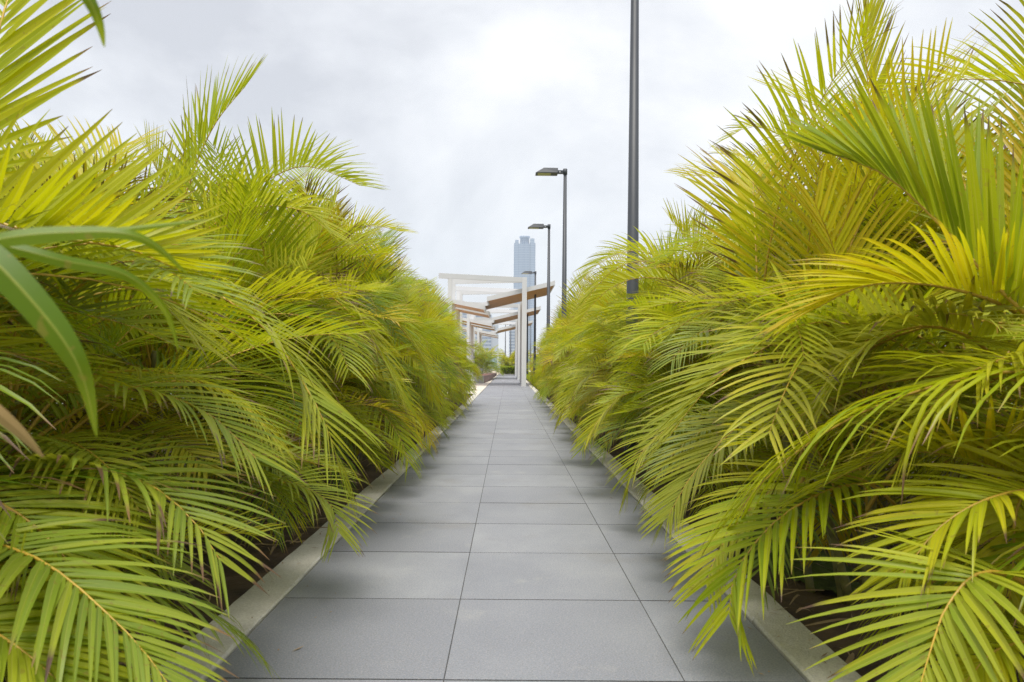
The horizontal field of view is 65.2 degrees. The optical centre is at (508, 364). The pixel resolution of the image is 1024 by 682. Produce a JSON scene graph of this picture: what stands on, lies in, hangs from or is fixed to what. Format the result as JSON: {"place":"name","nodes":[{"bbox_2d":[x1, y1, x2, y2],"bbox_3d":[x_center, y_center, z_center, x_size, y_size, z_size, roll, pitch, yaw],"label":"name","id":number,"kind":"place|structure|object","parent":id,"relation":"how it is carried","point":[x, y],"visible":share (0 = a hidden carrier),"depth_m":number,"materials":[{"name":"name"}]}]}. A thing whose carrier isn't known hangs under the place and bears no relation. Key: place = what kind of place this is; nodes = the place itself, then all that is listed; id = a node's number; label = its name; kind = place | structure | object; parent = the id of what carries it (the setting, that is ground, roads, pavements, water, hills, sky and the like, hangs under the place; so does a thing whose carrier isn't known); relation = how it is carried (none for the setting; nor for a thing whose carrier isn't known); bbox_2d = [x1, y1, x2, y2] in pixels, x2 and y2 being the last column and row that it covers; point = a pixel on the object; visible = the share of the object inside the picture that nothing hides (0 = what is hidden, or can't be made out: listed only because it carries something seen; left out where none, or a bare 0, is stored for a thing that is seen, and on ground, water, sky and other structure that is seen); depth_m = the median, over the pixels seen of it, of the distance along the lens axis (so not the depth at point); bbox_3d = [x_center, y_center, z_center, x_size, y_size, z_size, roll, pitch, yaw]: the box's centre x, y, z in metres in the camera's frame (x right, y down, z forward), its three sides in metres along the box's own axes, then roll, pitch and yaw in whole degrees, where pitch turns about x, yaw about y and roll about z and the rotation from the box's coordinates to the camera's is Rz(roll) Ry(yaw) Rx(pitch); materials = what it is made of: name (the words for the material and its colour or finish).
{"place":"outdoors","nodes":[
{"label":"outdoors","id":0,"kind":"place"},
{"bbox_2d":[0,395,470,681],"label":"planting bed","id":1,"kind":"object","parent":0,"point":[238,585],"visible":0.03,"depth_m":3.58,"materials":[{"name":"soil"}]},
{"bbox_2d":[0,361,97,554],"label":"areca palm","id":2,"kind":"object","parent":1,"relation":"on","point":[63,498],"visible":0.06,"depth_m":1.91,"materials":[{"name":"plant"}]},
{"bbox_2d":[0,132,203,544],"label":"areca palm","id":3,"kind":"object","parent":1,"relation":"on","point":[28,412],"visible":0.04,"depth_m":2.93,"materials":[{"name":"plant"}]},
{"bbox_2d":[15,162,266,467],"bbox_3d":[-2.767,-0.376,5.520,3.415,2.421,2.668,0,0,39],"label":"areca palm","id":4,"kind":"object","parent":1,"relation":"on","point":[160,362],"depth_m":5.21,"materials":[{"name":"plant"}]},
{"bbox_2d":[0,0,304,681],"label":"areca palm","id":5,"kind":"object","parent":1,"relation":"on","point":[46,634],"visible":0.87,"depth_m":1.34,"materials":[{"name":"plant"}]},
{"bbox_2d":[0,121,322,513],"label":"areca palm","id":6,"kind":"object","parent":1,"relation":"on","point":[128,162],"visible":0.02,"depth_m":3.89,"materials":[{"name":"plant"}]},
{"bbox_2d":[0,0,386,681],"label":"areca palm","id":7,"kind":"object","parent":1,"relation":"on","point":[92,192],"visible":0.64,"depth_m":1.80,"materials":[{"name":"plant"}]},
{"bbox_2d":[0,129,406,571],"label":"areca palm","id":8,"kind":"object","parent":1,"relation":"on","point":[146,356],"visible":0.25,"depth_m":2.89,"materials":[{"name":"plant"}]},
{"bbox_2d":[49,54,424,552],"bbox_3d":[-1.603,-0.452,4.121,2.391,2.591,2.861,0,0,0],"label":"areca palm","id":9,"kind":"object","parent":1,"relation":"on","point":[274,259],"visible":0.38,"depth_m":3.84,"materials":[{"name":"plant"}]},
{"bbox_2d":[107,110,449,488],"bbox_3d":[-1.764,-0.378,5.337,2.576,2.440,3.340,0,0,0],"label":"areca palm","id":10,"kind":"object","parent":1,"relation":"on","point":[316,161],"visible":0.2,"depth_m":5.06,"materials":[{"name":"plant"}]},
{"bbox_2d":[215,202,458,452],"bbox_3d":[-1.546,-0.471,7.643,2.684,2.630,3.156,0,0,-32],"label":"areca palm","id":11,"kind":"object","parent":1,"relation":"on","point":[386,273],"visible":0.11,"depth_m":6.96,"materials":[{"name":"plant"}]},
{"bbox_2d":[272,253,461,435],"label":"areca palm","id":12,"kind":"object","parent":1,"relation":"on","point":[444,367],"visible":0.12,"depth_m":8.76,"materials":[{"name":"plant"}]},
{"bbox_2d":[284,173,456,470],"bbox_3d":[-1.651,-0.248,6.365,2.405,2.183,3.650,0,0,0],"label":"areca palm","id":13,"kind":"object","parent":1,"relation":"on","point":[409,300],"visible":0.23,"depth_m":6.08,"materials":[{"name":"plant"}]},
{"bbox_2d":[381,276,468,428],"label":"areca palm","id":14,"kind":"object","parent":1,"relation":"on","point":[452,349],"visible":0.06,"depth_m":10.56,"materials":[{"name":"plant"}]},
{"bbox_2d":[384,254,474,419],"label":"areca palm","id":15,"kind":"object","parent":1,"relation":"on","point":[453,342],"visible":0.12,"depth_m":11.14,"materials":[{"name":"plant"}]},
{"bbox_2d":[394,255,478,414],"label":"areca palm","id":16,"kind":"object","parent":1,"relation":"on","point":[461,341],"visible":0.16,"depth_m":12.86,"materials":[{"name":"plant"}]},
{"bbox_2d":[416,279,469,399],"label":"areca palm","id":17,"kind":"object","parent":1,"relation":"on","point":[460,346],"visible":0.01,"depth_m":15.71,"materials":[{"name":"plant"}]},
{"bbox_2d":[435,302,483,404],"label":"areca palm","id":18,"kind":"object","parent":1,"relation":"on","point":[475,373],"visible":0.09,"depth_m":14.77,"materials":[{"name":"plant"}]},
{"bbox_2d":[455,313,466,339],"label":"office building","id":19,"kind":"structure","parent":0,"point":[464,315],"depth_m":560.00,"materials":[{"name":"white glass"}]},
{"bbox_2d":[443,374,497,393],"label":"stone deck","id":20,"kind":"structure","parent":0,"point":[480,387],"depth_m":28.53,"materials":[{"name":"beige stone"}]},
{"bbox_2d":[469,373,496,382],"bbox_3d":[-1.324,0.635,39.298,0.985,0.310,11.811,0,0,2],"label":"bench","id":21,"kind":"object","parent":20,"relation":"on","point":[487,376],"visible":0.57,"depth_m":35.41,"materials":[{"name":"concrete"}]},
{"bbox_2d":[432,273,554,386],"bbox_3d":[-0.831,-1.163,30.943,5.020,3.953,6.584,0,0,0],"label":"pergola","id":22,"kind":"object","parent":20,"relation":"on","point":[508,296],"visible":0.79,"depth_m":29.28,"materials":[{"name":"white paint"}]},
{"bbox_2d":[462,317,532,375],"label":"pergola","id":23,"kind":"object","parent":20,"relation":"on","point":[479,332],"visible":0.39,"depth_m":55.15,"materials":[{"name":"white paint"}]},
{"bbox_2d":[455,302,540,379],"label":"pergola","id":24,"kind":"object","parent":20,"relation":"on","point":[471,323],"visible":0.44,"depth_m":42.28,"materials":[{"name":"white paint"}]},
{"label":"planter","id":25,"kind":"object","parent":20,"relation":"on","visible":0},
{"bbox_2d":[463,343,491,373],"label":"areca palm","id":26,"kind":"object","parent":25,"relation":"in","point":[480,366],"visible":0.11,"depth_m":46.68,"materials":[{"name":"plant"}]},
{"bbox_2d":[463,339,503,374],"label":"areca palm","id":27,"kind":"object","parent":25,"relation":"in","point":[488,363],"visible":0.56,"depth_m":48.14,"materials":[{"name":"plant"}]},
{"bbox_2d":[475,315,497,364],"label":"office building","id":28,"kind":"structure","parent":0,"point":[490,343],"depth_m":520.00,"materials":[{"name":"white glass"}]},
{"bbox_2d":[475,316,490,352],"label":"window","id":29,"kind":"structure","parent":28,"relation":"in","point":[476,316],"depth_m":519.89,"materials":[{"name":"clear glass"}]},
{"bbox_2d":[206,374,806,681],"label":"path","id":30,"kind":"structure","parent":0,"point":[542,577],"depth_m":2.85,"materials":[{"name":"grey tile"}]},
{"bbox_2d":[0,0,1023,364],"label":"sky","id":31,"kind":"structure","parent":0,"point":[457,106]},
{"bbox_2d":[509,308,515,353],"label":"office building","id":32,"kind":"structure","parent":0,"point":[512,341],"depth_m":639.88,"materials":[{"name":"white glass"}]},
{"bbox_2d":[509,309,514,353],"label":"window","id":33,"kind":"structure","parent":32,"relation":"in","point":[510,309],"depth_m":639.95,"materials":[{"name":"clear glass"}]},
{"bbox_2d":[30,365,1012,433],"bbox_3d":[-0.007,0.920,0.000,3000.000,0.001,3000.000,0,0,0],"label":"ground","id":34,"kind":"structure","parent":0,"point":[469,394],"depth_m":49.38,"materials":[{"name":"grey concrete"}]},
{"bbox_2d":[150,393,479,681],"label":"kerb","id":35,"kind":"structure","parent":34,"relation":"on","point":[257,604],"depth_m":2.85,"materials":[{"name":"concrete"}]},
{"bbox_2d":[487,348,504,363],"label":"areca palm","id":36,"kind":"object","parent":34,"relation":"on","point":[499,351],"visible":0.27,"depth_m":79.08,"materials":[{"name":"plant"}]},
{"bbox_2d":[494,352,514,373],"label":"areca palm","id":37,"kind":"object","parent":34,"relation":"on","point":[507,360],"visible":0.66,"depth_m":64.08,"materials":[{"name":"plant"}]},
{"bbox_2d":[500,365,514,373],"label":"clipped hedge","id":38,"kind":"object","parent":34,"relation":"on","point":[507,369],"visible":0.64,"depth_m":62.50,"materials":[{"name":"green plant"}]},
{"bbox_2d":[484,352,537,369],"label":"railing","id":39,"kind":"object","parent":34,"relation":"on","point":[508,354],"visible":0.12,"depth_m":75.95,"materials":[{"name":"metal"}]},
{"bbox_2d":[498,351,529,366],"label":"areca palm","id":40,"kind":"object","parent":34,"relation":"on","point":[513,357],"visible":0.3,"depth_m":64.21,"materials":[{"name":"plant"}]},
{"bbox_2d":[530,329,530,363],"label":"street lamp","id":41,"kind":"object","parent":34,"relation":"on","point":[530,344],"visible":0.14,"depth_m":73.97,"materials":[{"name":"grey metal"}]},
{"bbox_2d":[526,380,866,681],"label":"kerb","id":42,"kind":"structure","parent":34,"relation":"on","point":[792,644],"depth_m":2.44,"materials":[{"name":"concrete"}]},
{"bbox_2d":[513,236,534,364],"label":"tower","id":43,"kind":"structure","parent":0,"point":[524,254],"depth_m":1199.00,"materials":[{"name":"blue glass"}]},
{"bbox_2d":[527,380,1023,681],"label":"planting bed","id":44,"kind":"object","parent":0,"point":[804,598],"visible":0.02,"depth_m":2.83,"materials":[{"name":"soil"}]},
{"bbox_2d":[526,300,527,379],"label":"street lamp","id":45,"kind":"object","parent":44,"relation":"on","point":[527,344],"visible":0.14,"depth_m":43.77,"materials":[{"name":"grey metal"}]},
{"bbox_2d":[521,271,535,375],"bbox_3d":[0.824,-1.391,31.354,0.671,4.495,0.276,0,0,0],"label":"street lamp","id":46,"kind":"object","parent":44,"relation":"on","point":[530,272],"visible":0.77,"depth_m":31.31,"materials":[{"name":"grey metal"}]},
{"bbox_2d":[526,349,538,374],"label":"areca palm","id":47,"kind":"object","parent":44,"relation":"on","point":[531,362],"visible":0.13,"depth_m":40.82,"materials":[{"name":"plant"}]},
{"bbox_2d":[528,344,541,375],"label":"areca palm","id":48,"kind":"object","parent":44,"relation":"on","point":[530,367],"visible":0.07,"depth_m":35.89,"materials":[{"name":"plant"}]},
{"bbox_2d":[528,224,551,396],"bbox_3d":[0.824,-1.391,20.839,0.671,4.495,0.276,0,0,0],"label":"street lamp","id":49,"kind":"object","parent":44,"relation":"on","point":[538,226],"visible":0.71,"depth_m":20.80,"materials":[{"name":"grey metal"}]},
{"bbox_2d":[526,372,554,395],"bbox_3d":[1.206,0.635,39.750,0.714,0.441,40.575,0,0,0],"label":"ground cover","id":50,"kind":"object","parent":44,"relation":"on","point":[528,377],"visible":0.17,"depth_m":33.81,"materials":[{"name":"green plant"}]},
{"bbox_2d":[532,321,554,389],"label":"areca palm","id":51,"kind":"object","parent":44,"relation":"on","point":[550,326],"visible":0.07,"depth_m":19.34,"materials":[{"name":"plant"}]},
{"bbox_2d":[530,320,557,400],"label":"areca palm","id":52,"kind":"object","parent":44,"relation":"on","point":[536,381],"visible":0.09,"depth_m":17.23,"materials":[{"name":"plant"}]},
{"bbox_2d":[535,168,566,367],"bbox_3d":[0.824,-1.391,14.924,0.671,4.495,0.276,0,0,0],"label":"street lamp","id":53,"kind":"object","parent":44,"relation":"on","point":[549,172],"visible":0.72,"depth_m":14.89,"materials":[{"name":"grey metal"}]},
{"bbox_2d":[535,297,577,399],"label":"areca palm","id":54,"kind":"object","parent":44,"relation":"on","point":[541,391],"visible":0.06,"depth_m":15.70,"materials":[{"name":"plant"}]},
{"bbox_2d":[533,266,595,404],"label":"areca palm","id":55,"kind":"object","parent":44,"relation":"on","point":[569,313],"visible":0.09,"depth_m":13.43,"materials":[{"name":"plant"}]},
{"bbox_2d":[118,416,1023,681],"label":"fallen leaves","id":56,"kind":"object","parent":44,"relation":"on","point":[850,658],"visible":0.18,"depth_m":2.98,"materials":[{"name":"brown plant"}]},
{"bbox_2d":[540,267,615,418],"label":"areca palm","id":57,"kind":"object","parent":44,"relation":"on","point":[552,355],"visible":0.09,"depth_m":12.20,"materials":[{"name":"plant"}]},
{"bbox_2d":[540,245,644,426],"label":"areca palm","id":58,"kind":"object","parent":44,"relation":"on","point":[560,353],"visible":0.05,"depth_m":10.84,"materials":[{"name":"plant"}]},
{"bbox_2d":[548,284,699,434],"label":"areca palm","id":59,"kind":"object","parent":44,"relation":"on","point":[598,302],"visible":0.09,"depth_m":9.32,"materials":[{"name":"plant"}]},
{"bbox_2d":[618,0,644,466],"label":"street lamp","id":60,"kind":"object","parent":44,"relation":"on","point":[633,195],"visible":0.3,"depth_m":6.64,"materials":[{"name":"grey metal"}]},
{"bbox_2d":[553,247,713,443],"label":"areca palm","id":61,"kind":"object","parent":44,"relation":"on","point":[585,365],"visible":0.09,"depth_m":7.76,"materials":[{"name":"plant"}]},
{"bbox_2d":[549,197,722,460],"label":"areca palm","id":62,"kind":"object","parent":44,"relation":"on","point":[581,380],"visible":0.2,"depth_m":6.66,"materials":[{"name":"plant"}]},
{"bbox_2d":[563,208,861,478],"bbox_3d":[1.892,-0.202,6.133,2.986,2.146,2.936,0,0,0],"label":"areca palm","id":63,"kind":"object","parent":44,"relation":"on","point":[623,275],"visible":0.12,"depth_m":5.77,"materials":[{"name":"plant"}]},
{"bbox_2d":[566,104,899,523],"bbox_3d":[1.615,-0.356,5.017,2.480,2.448,2.876,0,0,0],"label":"areca palm","id":64,"kind":"object","parent":44,"relation":"on","point":[633,385],"visible":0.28,"depth_m":4.79,"materials":[{"name":"plant"}]},
{"bbox_2d":[641,211,891,470],"bbox_3d":[2.542,-0.230,6.049,3.216,2.211,2.891,0,0,14],"label":"areca palm","id":65,"kind":"object","parent":44,"relation":"on","point":[696,308],"depth_m":6.01,"materials":[{"name":"plant"}]},
{"bbox_2d":[726,523,859,593],"bbox_3d":[1.224,0.815,3.550,0.396,0.034,1.440,0,0,0],"label":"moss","id":66,"kind":"object","parent":44,"relation":"on","point":[826,583],"visible":0.27,"depth_m":3.17,"materials":[{"name":"green plant"}]},
{"bbox_2d":[604,0,1018,608],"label":"areca palm","id":67,"kind":"object","parent":44,"relation":"on","point":[692,452],"visible":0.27,"depth_m":3.24,"materials":[{"name":"plant"}]},
{"bbox_2d":[632,0,1023,674],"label":"areca palm","id":68,"kind":"object","parent":44,"relation":"on","point":[854,326],"visible":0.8,"depth_m":2.39,"materials":[{"name":"plant"}]},
{"bbox_2d":[635,81,1022,501],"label":"areca palm","id":69,"kind":"object","parent":44,"relation":"on","point":[713,174],"visible":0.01,"depth_m":4.79,"materials":[{"name":"plant"}]},
{"bbox_2d":[696,65,1023,681],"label":"areca palm","id":70,"kind":"object","parent":44,"relation":"on","point":[987,580],"visible":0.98,"depth_m":1.72,"materials":[{"name":"plant"}]},
{"bbox_2d":[734,0,1023,562],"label":"areca palm","id":71,"kind":"object","parent":44,"relation":"on","point":[1007,76],"visible":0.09,"depth_m":3.08,"materials":[{"name":"plant"}]},
{"bbox_2d":[791,207,1023,574],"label":"areca palm","id":72,"kind":"object","parent":44,"relation":"on","point":[991,385],"visible":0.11,"depth_m":2.51,"materials":[{"name":"plant"}]}
]}

